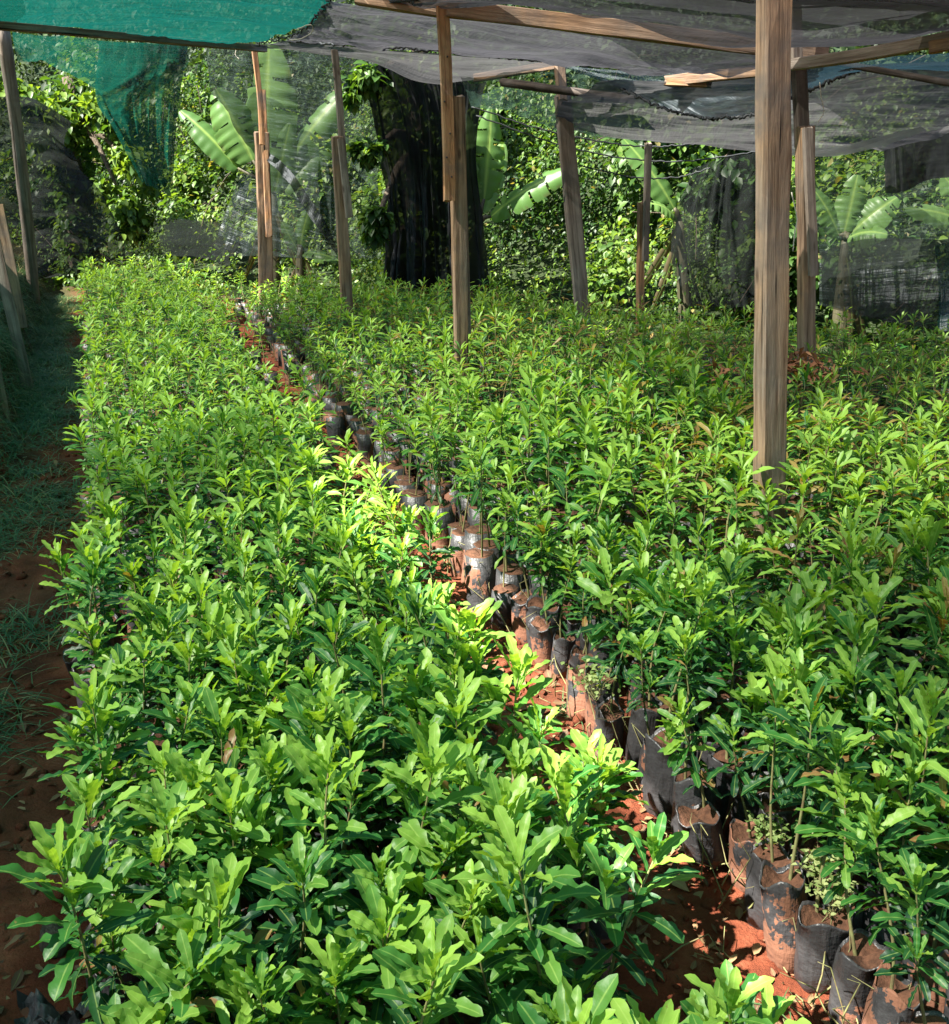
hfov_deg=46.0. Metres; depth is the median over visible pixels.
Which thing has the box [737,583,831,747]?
potted seedling
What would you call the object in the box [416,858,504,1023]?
potted seedling
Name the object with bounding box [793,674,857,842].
potted seedling
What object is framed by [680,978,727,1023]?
potted seedling
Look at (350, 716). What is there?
potted seedling
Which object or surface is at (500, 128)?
vine stems
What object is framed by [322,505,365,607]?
potted seedling
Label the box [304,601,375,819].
potted seedling
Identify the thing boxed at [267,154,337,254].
twisted net
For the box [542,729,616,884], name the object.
potted seedling
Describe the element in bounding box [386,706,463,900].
potted seedling
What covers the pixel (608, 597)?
potted seedling
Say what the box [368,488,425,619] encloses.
potted seedling
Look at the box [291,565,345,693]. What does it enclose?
potted seedling
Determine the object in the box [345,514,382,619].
potted seedling
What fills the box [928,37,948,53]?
beam block
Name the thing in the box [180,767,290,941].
potted seedling
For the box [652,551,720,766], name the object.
potted seedling
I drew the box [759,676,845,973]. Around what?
potted seedling
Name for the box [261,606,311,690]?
potted seedling
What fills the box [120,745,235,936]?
potted seedling
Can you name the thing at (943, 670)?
potted seedling
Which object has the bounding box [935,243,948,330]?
green side net
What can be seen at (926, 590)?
potted seedling
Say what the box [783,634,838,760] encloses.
potted seedling
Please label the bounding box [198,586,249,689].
potted seedling
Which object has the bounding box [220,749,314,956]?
potted seedling
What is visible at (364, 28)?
black roof net
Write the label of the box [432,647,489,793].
potted seedling
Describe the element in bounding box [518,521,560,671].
potted seedling
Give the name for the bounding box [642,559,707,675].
potted seedling
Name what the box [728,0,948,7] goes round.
black roof net
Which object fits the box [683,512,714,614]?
potted seedling
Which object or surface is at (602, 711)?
potted seedling
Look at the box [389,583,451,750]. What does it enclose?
potted seedling
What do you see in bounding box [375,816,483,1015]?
potted seedling
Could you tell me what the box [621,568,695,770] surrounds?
potted seedling
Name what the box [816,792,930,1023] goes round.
potted seedling
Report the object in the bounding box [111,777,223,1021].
potted seedling
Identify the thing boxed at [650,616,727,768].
potted seedling
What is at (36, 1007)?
plastic scrap
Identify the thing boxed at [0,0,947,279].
woods
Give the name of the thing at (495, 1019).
potted seedling
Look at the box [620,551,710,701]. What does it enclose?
potted seedling
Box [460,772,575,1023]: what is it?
potted seedling
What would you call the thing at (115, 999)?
potted seedling
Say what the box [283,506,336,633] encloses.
potted seedling
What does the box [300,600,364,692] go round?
potted seedling
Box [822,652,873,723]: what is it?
potted seedling
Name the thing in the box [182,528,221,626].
potted seedling
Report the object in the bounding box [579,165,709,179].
slack cord
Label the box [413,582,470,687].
potted seedling
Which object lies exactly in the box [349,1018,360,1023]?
potted seedling
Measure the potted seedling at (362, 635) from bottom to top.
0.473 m
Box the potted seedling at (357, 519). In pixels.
[330,512,386,646]
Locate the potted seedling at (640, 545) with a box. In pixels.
[625,536,668,629]
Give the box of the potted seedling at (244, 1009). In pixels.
[192,952,300,1023]
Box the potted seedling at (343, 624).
[330,619,354,690]
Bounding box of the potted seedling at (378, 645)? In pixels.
[333,623,417,859]
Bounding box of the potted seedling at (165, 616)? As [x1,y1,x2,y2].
[149,609,208,685]
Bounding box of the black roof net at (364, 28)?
[287,1,755,77]
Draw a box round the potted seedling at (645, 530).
[612,512,667,670]
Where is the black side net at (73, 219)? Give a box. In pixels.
[0,97,125,278]
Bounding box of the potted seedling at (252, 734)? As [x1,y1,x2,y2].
[209,710,278,853]
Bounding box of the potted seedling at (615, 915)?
[552,812,704,1008]
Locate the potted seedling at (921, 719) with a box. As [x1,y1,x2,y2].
[874,674,948,898]
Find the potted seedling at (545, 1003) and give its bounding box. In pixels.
[483,989,582,1023]
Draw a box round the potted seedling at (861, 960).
[794,762,889,1023]
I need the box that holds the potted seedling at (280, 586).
[270,570,312,667]
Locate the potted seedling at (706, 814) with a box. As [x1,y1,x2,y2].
[655,689,727,869]
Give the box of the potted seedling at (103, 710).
[42,658,151,910]
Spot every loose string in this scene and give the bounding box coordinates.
[289,24,312,40]
[791,192,797,251]
[818,82,823,121]
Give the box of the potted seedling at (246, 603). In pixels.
[229,589,285,696]
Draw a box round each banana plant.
[178,41,295,298]
[277,258,338,301]
[442,109,561,319]
[621,139,694,333]
[830,309,867,353]
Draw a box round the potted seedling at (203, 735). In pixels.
[177,692,252,864]
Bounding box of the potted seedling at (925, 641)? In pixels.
[894,581,941,692]
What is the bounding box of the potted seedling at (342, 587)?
[321,559,360,649]
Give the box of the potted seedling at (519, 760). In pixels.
[484,737,545,842]
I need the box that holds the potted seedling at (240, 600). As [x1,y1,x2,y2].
[211,581,276,740]
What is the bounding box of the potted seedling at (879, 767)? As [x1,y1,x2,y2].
[825,760,919,930]
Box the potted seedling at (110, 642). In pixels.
[78,540,124,651]
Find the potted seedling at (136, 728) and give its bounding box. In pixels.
[104,659,153,768]
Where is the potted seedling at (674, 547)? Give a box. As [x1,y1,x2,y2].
[636,534,698,645]
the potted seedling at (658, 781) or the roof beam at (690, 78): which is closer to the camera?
the potted seedling at (658, 781)
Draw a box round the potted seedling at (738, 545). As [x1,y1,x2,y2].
[705,534,761,647]
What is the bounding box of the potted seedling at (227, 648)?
[202,613,288,814]
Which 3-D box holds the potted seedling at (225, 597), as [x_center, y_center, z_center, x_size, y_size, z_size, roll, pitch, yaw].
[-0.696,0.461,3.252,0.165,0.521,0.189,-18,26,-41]
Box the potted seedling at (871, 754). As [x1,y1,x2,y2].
[818,691,901,873]
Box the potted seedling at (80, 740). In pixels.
[62,702,132,831]
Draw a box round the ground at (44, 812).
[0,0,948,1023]
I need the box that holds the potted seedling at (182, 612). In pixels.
[131,600,196,735]
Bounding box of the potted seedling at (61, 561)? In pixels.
[39,538,100,681]
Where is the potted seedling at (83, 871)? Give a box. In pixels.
[0,803,153,1023]
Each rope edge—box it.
[620,88,754,121]
[791,71,859,99]
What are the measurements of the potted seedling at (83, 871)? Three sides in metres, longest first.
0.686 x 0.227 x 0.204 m
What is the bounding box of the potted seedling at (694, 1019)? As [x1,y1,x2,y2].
[687,1014,724,1023]
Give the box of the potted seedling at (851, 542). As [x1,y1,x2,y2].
[821,526,890,649]
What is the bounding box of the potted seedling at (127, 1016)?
[120,1007,159,1023]
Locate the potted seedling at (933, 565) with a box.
[904,550,948,636]
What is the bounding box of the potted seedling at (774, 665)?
[723,648,812,839]
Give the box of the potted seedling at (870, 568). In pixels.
[831,549,891,702]
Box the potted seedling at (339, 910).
[270,845,349,1003]
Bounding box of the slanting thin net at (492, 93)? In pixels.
[461,70,644,144]
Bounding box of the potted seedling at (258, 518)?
[239,511,291,624]
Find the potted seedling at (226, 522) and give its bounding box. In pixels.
[202,507,247,604]
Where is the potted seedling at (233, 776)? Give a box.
[192,763,286,1023]
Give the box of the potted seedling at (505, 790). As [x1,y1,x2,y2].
[446,771,560,1018]
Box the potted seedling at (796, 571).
[776,562,833,646]
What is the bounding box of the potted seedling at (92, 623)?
[60,613,132,699]
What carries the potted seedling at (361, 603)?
on the ground at (44, 812)
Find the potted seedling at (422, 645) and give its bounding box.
[418,606,478,744]
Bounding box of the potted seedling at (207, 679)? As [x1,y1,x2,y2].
[163,671,229,841]
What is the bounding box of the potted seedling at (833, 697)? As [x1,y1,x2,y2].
[804,653,886,814]
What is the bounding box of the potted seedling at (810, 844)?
[777,710,863,900]
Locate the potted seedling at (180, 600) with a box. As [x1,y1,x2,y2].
[150,583,222,703]
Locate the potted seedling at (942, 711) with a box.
[920,708,948,848]
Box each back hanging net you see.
[205,48,379,259]
[815,149,948,333]
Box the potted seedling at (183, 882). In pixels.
[142,862,240,1023]
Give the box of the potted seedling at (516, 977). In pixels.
[445,865,557,1023]
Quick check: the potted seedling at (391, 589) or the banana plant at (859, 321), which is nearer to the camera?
the potted seedling at (391, 589)
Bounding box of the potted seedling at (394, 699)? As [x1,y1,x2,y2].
[371,681,425,800]
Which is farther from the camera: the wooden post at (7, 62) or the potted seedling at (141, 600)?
the wooden post at (7, 62)
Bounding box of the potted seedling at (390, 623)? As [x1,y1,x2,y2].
[362,620,412,727]
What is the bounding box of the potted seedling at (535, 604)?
[515,510,580,649]
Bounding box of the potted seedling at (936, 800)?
[899,760,948,928]
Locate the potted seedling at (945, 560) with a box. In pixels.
[914,553,948,649]
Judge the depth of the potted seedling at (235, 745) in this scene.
2.41 m
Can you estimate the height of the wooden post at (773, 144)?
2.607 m
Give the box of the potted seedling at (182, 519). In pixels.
[155,495,215,659]
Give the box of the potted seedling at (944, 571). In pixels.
[908,564,948,698]
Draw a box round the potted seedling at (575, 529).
[553,522,590,629]
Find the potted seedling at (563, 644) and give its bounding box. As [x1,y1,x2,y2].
[540,549,587,677]
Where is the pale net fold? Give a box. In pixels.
[792,127,926,156]
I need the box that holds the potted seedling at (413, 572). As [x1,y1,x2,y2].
[385,561,429,675]
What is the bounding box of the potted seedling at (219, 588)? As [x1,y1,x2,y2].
[192,581,236,681]
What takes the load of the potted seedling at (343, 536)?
on the ground at (44, 812)
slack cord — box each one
[471,106,695,147]
[476,115,754,162]
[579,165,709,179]
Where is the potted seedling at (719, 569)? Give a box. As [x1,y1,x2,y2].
[713,550,768,654]
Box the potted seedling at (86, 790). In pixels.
[34,773,149,987]
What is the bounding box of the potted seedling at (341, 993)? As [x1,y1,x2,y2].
[278,928,371,1022]
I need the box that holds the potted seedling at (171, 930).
[115,902,216,1023]
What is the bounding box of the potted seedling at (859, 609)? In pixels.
[839,598,900,718]
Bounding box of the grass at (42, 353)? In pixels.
[0,259,790,1018]
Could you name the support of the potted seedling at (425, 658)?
on the ground at (44, 812)
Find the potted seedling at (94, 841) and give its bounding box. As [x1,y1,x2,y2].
[61,825,143,1001]
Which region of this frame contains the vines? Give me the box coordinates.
[45,34,945,347]
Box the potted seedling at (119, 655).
[83,640,153,772]
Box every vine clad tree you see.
[0,71,170,287]
[334,4,467,310]
[677,147,753,334]
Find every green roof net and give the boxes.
[0,0,24,20]
[0,0,329,43]
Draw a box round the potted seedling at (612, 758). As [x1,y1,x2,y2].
[544,747,648,943]
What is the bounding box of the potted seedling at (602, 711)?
[594,598,650,754]
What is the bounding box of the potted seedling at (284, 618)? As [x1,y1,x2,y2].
[269,601,310,688]
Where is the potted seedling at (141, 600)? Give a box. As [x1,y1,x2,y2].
[120,582,181,708]
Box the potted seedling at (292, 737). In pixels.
[254,689,358,881]
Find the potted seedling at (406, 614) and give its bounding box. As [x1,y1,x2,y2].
[379,588,425,706]
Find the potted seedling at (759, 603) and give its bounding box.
[733,588,787,697]
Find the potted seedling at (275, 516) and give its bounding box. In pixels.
[254,493,308,637]
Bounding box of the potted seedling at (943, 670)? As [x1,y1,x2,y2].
[939,659,948,758]
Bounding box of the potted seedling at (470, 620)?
[438,600,515,771]
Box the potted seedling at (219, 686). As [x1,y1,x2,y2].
[208,662,248,763]
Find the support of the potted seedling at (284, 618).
on the ground at (44, 812)
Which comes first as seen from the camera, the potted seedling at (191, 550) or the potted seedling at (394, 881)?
the potted seedling at (394, 881)
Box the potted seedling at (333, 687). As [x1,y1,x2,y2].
[283,666,361,841]
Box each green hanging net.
[13,32,188,120]
[95,42,187,189]
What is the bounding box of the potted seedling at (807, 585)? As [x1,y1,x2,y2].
[764,571,851,757]
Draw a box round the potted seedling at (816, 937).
[793,728,874,993]
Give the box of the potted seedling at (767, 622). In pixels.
[743,601,810,721]
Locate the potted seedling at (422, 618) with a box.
[400,585,442,667]
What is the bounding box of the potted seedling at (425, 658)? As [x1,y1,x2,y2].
[387,647,487,821]
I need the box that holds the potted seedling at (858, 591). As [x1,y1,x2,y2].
[832,576,903,712]
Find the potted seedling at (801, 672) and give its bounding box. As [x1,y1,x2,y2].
[748,647,843,852]
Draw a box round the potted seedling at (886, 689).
[853,657,944,894]
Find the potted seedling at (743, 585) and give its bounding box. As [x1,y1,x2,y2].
[693,565,758,703]
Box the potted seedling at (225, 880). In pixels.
[148,852,267,1023]
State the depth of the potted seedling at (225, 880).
1.87 m
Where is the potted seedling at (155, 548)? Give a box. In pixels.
[127,532,171,630]
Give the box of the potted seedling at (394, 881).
[315,870,430,1023]
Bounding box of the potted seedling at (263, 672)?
[217,643,301,815]
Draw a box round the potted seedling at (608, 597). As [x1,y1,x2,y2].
[576,547,649,736]
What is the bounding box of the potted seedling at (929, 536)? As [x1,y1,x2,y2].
[891,516,948,679]
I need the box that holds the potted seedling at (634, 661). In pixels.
[628,580,671,712]
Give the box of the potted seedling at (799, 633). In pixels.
[756,610,834,805]
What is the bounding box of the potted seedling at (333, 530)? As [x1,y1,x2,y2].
[315,517,370,625]
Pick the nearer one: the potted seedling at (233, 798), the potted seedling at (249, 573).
the potted seedling at (233, 798)
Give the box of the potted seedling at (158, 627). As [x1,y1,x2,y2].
[128,614,199,786]
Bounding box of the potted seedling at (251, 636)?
[232,606,309,733]
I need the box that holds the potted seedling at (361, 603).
[325,551,396,682]
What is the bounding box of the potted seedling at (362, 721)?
[327,691,391,841]
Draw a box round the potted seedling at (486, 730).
[443,642,502,745]
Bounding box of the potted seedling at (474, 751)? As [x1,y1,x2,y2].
[426,741,498,867]
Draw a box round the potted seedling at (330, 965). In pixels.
[285,927,398,1023]
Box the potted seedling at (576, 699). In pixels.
[561,571,605,717]
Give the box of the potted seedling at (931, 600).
[925,578,948,711]
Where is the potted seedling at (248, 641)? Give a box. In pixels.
[230,622,273,711]
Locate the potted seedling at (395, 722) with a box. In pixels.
[374,674,452,805]
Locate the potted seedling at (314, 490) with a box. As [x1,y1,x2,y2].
[293,473,334,633]
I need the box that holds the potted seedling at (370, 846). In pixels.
[301,721,394,877]
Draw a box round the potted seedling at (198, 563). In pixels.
[171,554,211,648]
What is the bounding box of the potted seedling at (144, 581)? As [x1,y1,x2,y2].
[127,572,167,625]
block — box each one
[666,78,706,87]
[791,47,802,57]
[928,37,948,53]
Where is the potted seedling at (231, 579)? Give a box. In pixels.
[227,552,270,637]
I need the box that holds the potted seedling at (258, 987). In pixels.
[215,950,316,1023]
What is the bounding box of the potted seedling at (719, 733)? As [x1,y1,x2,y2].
[704,708,767,892]
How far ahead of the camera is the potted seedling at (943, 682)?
2.75 m
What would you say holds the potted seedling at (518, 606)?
on the ground at (44, 812)
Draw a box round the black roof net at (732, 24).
[333,0,948,47]
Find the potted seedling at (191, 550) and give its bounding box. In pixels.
[156,544,211,642]
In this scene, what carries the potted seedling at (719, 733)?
on the ground at (44, 812)
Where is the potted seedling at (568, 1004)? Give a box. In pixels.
[501,973,621,1023]
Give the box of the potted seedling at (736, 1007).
[683,959,810,1023]
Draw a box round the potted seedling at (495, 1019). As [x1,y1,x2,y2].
[490,1015,501,1023]
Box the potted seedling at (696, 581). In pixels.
[685,574,715,671]
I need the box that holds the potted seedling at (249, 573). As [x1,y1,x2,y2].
[232,570,274,665]
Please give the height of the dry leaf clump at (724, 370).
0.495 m
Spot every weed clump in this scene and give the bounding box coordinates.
[560,655,630,700]
[744,805,810,848]
[790,833,853,887]
[804,874,857,923]
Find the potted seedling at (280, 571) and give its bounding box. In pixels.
[255,557,305,684]
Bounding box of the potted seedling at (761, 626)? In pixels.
[746,590,778,696]
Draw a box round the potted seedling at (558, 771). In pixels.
[523,743,627,1002]
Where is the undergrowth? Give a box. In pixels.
[44,194,948,360]
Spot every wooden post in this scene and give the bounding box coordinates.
[0,31,40,306]
[252,52,273,307]
[331,49,354,339]
[436,6,470,402]
[554,66,591,340]
[635,142,651,339]
[753,0,791,579]
[791,69,818,427]
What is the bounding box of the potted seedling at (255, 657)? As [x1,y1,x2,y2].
[216,647,282,768]
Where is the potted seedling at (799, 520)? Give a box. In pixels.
[757,508,818,642]
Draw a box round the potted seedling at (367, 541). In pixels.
[346,523,384,617]
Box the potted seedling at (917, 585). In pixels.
[902,544,939,644]
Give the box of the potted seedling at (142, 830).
[94,783,178,910]
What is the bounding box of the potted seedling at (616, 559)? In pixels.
[577,522,634,652]
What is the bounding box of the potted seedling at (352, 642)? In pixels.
[338,621,372,693]
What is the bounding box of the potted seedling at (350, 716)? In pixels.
[299,694,396,903]
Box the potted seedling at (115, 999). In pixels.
[83,993,140,1023]
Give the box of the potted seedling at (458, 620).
[412,597,503,728]
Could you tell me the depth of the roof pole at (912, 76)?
5.81 m
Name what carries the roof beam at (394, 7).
attached to the roof beam at (557, 21)
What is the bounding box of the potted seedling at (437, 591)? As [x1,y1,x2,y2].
[404,578,454,687]
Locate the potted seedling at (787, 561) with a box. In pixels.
[756,530,800,629]
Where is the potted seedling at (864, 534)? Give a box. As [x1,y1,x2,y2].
[857,526,910,644]
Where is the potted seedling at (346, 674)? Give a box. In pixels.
[312,654,369,785]
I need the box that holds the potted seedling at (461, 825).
[398,817,483,1023]
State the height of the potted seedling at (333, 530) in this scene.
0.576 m
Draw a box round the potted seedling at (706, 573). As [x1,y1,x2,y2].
[687,563,725,672]
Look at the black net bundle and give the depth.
7.47 m
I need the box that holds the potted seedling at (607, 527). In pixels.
[574,514,633,674]
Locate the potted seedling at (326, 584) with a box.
[304,551,341,637]
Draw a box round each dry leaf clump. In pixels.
[707,360,738,433]
[787,343,869,428]
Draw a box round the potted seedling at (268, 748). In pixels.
[225,734,310,954]
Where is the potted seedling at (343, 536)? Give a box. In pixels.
[303,516,362,685]
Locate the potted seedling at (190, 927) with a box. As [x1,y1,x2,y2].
[150,889,271,1023]
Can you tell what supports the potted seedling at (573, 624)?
on the ground at (44, 812)
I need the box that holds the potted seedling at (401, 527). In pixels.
[385,503,422,613]
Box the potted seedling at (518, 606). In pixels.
[492,492,540,644]
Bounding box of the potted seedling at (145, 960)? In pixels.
[96,929,252,1023]
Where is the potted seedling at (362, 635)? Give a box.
[340,617,385,706]
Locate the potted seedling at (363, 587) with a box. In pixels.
[350,569,394,646]
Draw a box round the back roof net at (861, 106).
[555,69,948,150]
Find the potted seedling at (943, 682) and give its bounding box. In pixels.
[887,676,948,799]
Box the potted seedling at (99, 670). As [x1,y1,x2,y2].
[97,661,147,803]
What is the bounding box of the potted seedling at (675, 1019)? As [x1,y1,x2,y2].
[629,1009,679,1023]
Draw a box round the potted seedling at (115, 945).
[72,894,162,1007]
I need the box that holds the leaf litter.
[0,355,830,1023]
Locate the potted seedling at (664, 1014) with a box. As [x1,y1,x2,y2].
[610,994,689,1023]
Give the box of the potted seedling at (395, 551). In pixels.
[374,532,425,637]
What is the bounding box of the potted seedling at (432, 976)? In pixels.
[371,913,483,1023]
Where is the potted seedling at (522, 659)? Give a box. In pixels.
[468,634,562,778]
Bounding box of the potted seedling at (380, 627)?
[346,617,409,730]
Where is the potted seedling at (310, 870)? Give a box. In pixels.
[246,831,356,1023]
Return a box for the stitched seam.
[288,41,599,68]
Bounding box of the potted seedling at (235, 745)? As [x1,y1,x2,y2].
[169,687,275,881]
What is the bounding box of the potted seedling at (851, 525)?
[789,505,877,652]
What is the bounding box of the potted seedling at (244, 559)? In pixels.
[213,542,269,668]
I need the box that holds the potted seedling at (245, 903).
[151,759,251,940]
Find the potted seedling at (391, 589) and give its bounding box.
[365,569,419,701]
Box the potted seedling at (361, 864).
[333,843,416,1016]
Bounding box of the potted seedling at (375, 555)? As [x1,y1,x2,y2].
[357,535,390,634]
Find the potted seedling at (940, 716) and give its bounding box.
[900,644,948,764]
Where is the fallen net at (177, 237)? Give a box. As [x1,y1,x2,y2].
[124,215,239,265]
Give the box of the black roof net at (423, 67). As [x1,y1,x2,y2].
[251,41,552,83]
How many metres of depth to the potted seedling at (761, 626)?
3.51 m
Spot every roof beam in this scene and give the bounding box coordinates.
[0,21,266,52]
[354,0,435,17]
[446,5,828,56]
[474,66,553,78]
[664,69,754,85]
[791,31,948,70]
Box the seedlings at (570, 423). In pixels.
[56,251,948,1019]
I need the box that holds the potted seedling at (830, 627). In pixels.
[809,615,849,735]
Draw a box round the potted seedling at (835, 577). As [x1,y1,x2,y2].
[789,560,853,682]
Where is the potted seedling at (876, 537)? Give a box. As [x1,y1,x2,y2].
[829,528,887,652]
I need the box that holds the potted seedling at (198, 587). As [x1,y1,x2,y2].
[175,569,220,759]
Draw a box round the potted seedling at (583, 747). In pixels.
[548,729,638,934]
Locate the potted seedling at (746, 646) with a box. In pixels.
[692,606,771,825]
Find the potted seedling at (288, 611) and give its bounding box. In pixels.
[256,599,321,744]
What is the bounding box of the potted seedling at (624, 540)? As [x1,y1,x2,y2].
[605,527,633,611]
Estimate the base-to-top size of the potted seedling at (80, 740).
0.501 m
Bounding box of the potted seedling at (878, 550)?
[845,542,899,646]
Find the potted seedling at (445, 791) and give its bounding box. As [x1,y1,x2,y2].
[440,768,517,921]
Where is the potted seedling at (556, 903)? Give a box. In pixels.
[475,866,567,1007]
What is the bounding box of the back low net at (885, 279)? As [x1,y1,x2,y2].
[821,238,948,331]
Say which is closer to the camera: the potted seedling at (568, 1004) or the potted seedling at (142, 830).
the potted seedling at (568, 1004)
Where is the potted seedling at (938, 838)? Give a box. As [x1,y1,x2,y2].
[902,770,948,1012]
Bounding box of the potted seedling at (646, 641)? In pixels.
[621,627,670,791]
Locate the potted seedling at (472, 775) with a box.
[428,753,505,941]
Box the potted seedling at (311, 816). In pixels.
[242,730,333,906]
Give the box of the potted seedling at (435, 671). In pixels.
[397,664,503,847]
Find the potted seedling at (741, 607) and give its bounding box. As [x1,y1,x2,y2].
[712,556,754,702]
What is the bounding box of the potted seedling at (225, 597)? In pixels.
[203,589,264,702]
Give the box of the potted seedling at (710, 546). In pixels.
[681,529,726,616]
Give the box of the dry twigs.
[244,316,937,1023]
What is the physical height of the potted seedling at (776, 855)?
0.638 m
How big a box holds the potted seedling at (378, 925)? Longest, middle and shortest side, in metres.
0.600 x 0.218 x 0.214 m
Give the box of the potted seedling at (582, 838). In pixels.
[526,797,602,959]
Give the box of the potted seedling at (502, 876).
[449,805,602,1022]
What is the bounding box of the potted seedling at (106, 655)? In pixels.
[96,647,154,740]
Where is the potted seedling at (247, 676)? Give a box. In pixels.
[219,651,302,787]
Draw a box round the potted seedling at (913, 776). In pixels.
[860,743,946,975]
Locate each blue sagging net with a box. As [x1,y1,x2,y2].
[564,66,791,118]
[807,53,948,87]
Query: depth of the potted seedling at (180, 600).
3.13 m
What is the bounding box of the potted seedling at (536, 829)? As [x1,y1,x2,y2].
[474,776,587,947]
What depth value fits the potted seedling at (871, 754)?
2.66 m
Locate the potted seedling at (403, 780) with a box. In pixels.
[373,716,484,939]
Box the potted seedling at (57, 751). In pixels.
[37,707,128,821]
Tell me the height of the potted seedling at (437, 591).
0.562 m
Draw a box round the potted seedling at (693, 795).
[652,625,725,846]
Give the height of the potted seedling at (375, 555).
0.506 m
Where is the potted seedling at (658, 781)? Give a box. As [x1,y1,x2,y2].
[643,568,747,820]
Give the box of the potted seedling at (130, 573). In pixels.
[110,552,162,662]
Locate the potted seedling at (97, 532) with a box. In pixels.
[74,517,134,644]
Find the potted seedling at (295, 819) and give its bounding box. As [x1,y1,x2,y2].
[264,726,382,1023]
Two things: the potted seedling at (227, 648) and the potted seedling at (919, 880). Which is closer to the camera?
the potted seedling at (919, 880)
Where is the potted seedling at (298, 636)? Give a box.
[273,593,330,710]
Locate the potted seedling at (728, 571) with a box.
[709,552,766,726]
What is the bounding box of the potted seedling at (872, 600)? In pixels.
[827,571,926,765]
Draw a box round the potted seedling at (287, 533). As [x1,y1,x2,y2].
[239,523,307,653]
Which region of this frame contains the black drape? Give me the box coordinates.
[366,62,489,291]
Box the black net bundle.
[884,133,948,193]
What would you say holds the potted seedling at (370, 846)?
on the ground at (44, 812)
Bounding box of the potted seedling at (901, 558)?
[863,543,912,662]
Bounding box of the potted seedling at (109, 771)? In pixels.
[67,744,177,908]
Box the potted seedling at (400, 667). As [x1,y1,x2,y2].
[366,639,417,772]
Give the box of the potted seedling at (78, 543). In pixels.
[61,537,122,665]
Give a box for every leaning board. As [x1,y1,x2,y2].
[0,204,27,328]
[0,239,33,388]
[0,366,9,421]
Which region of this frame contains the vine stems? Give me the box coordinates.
[93,69,906,357]
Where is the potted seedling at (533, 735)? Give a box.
[507,697,585,837]
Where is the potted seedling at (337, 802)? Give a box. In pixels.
[297,757,399,933]
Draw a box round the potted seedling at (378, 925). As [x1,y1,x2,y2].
[322,883,430,1023]
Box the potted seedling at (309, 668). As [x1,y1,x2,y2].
[252,652,345,799]
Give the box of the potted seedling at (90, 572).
[55,545,127,744]
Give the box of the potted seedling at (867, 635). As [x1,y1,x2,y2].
[824,610,907,815]
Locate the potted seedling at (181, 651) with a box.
[155,626,214,776]
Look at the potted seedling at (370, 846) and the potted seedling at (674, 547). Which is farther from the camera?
the potted seedling at (674, 547)
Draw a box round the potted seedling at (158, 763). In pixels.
[120,739,206,926]
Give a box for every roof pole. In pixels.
[499,78,588,96]
[849,66,948,86]
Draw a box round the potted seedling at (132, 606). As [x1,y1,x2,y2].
[126,597,159,703]
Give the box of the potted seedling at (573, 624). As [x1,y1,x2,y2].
[550,544,589,645]
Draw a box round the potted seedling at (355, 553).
[323,544,375,670]
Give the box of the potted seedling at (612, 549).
[575,530,625,646]
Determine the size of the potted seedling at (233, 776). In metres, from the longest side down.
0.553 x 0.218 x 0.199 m
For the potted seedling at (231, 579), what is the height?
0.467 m
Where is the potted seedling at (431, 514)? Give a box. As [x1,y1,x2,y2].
[406,505,462,661]
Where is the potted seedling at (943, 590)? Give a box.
[879,576,948,764]
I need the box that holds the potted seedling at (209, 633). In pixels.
[161,600,243,777]
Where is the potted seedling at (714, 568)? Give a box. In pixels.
[694,551,731,603]
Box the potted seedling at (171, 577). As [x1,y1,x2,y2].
[142,558,205,684]
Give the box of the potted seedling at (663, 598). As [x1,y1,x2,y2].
[641,588,689,721]
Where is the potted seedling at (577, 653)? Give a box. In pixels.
[566,555,614,693]
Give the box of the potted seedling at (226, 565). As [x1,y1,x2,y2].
[215,530,262,607]
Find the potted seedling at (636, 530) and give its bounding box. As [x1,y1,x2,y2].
[619,522,668,612]
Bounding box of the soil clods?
[0,420,815,1023]
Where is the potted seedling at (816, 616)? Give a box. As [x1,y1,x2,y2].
[741,610,837,771]
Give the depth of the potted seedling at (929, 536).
3.42 m
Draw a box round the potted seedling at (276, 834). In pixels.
[215,792,320,965]
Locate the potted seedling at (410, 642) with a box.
[389,636,418,750]
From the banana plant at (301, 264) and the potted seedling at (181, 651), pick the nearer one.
the potted seedling at (181, 651)
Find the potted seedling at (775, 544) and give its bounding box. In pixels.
[751,532,802,609]
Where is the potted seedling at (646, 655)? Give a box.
[626,586,663,697]
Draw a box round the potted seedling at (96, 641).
[68,621,132,736]
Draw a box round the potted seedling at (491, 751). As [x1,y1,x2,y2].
[406,677,505,858]
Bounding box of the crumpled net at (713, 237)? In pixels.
[671,153,755,310]
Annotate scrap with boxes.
[14,988,88,1023]
[39,920,69,958]
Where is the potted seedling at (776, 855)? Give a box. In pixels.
[733,675,811,929]
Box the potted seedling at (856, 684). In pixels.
[819,644,897,801]
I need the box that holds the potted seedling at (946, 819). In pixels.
[924,734,948,863]
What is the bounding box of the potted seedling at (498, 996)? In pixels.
[441,915,537,1023]
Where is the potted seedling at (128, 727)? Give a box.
[85,685,158,832]
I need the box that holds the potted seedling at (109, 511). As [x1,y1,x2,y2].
[87,501,147,640]
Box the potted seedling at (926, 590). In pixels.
[909,568,948,697]
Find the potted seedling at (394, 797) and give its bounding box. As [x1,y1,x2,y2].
[365,752,449,891]
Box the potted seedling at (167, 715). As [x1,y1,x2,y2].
[130,675,217,864]
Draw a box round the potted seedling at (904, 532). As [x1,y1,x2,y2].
[865,517,940,681]
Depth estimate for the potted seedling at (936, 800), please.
2.33 m
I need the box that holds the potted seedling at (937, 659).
[906,623,948,842]
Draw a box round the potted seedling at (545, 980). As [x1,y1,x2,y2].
[511,936,626,1022]
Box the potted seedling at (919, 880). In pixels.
[871,848,948,1023]
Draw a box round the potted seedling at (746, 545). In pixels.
[721,534,772,629]
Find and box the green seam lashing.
[256,0,331,44]
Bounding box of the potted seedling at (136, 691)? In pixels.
[108,635,174,785]

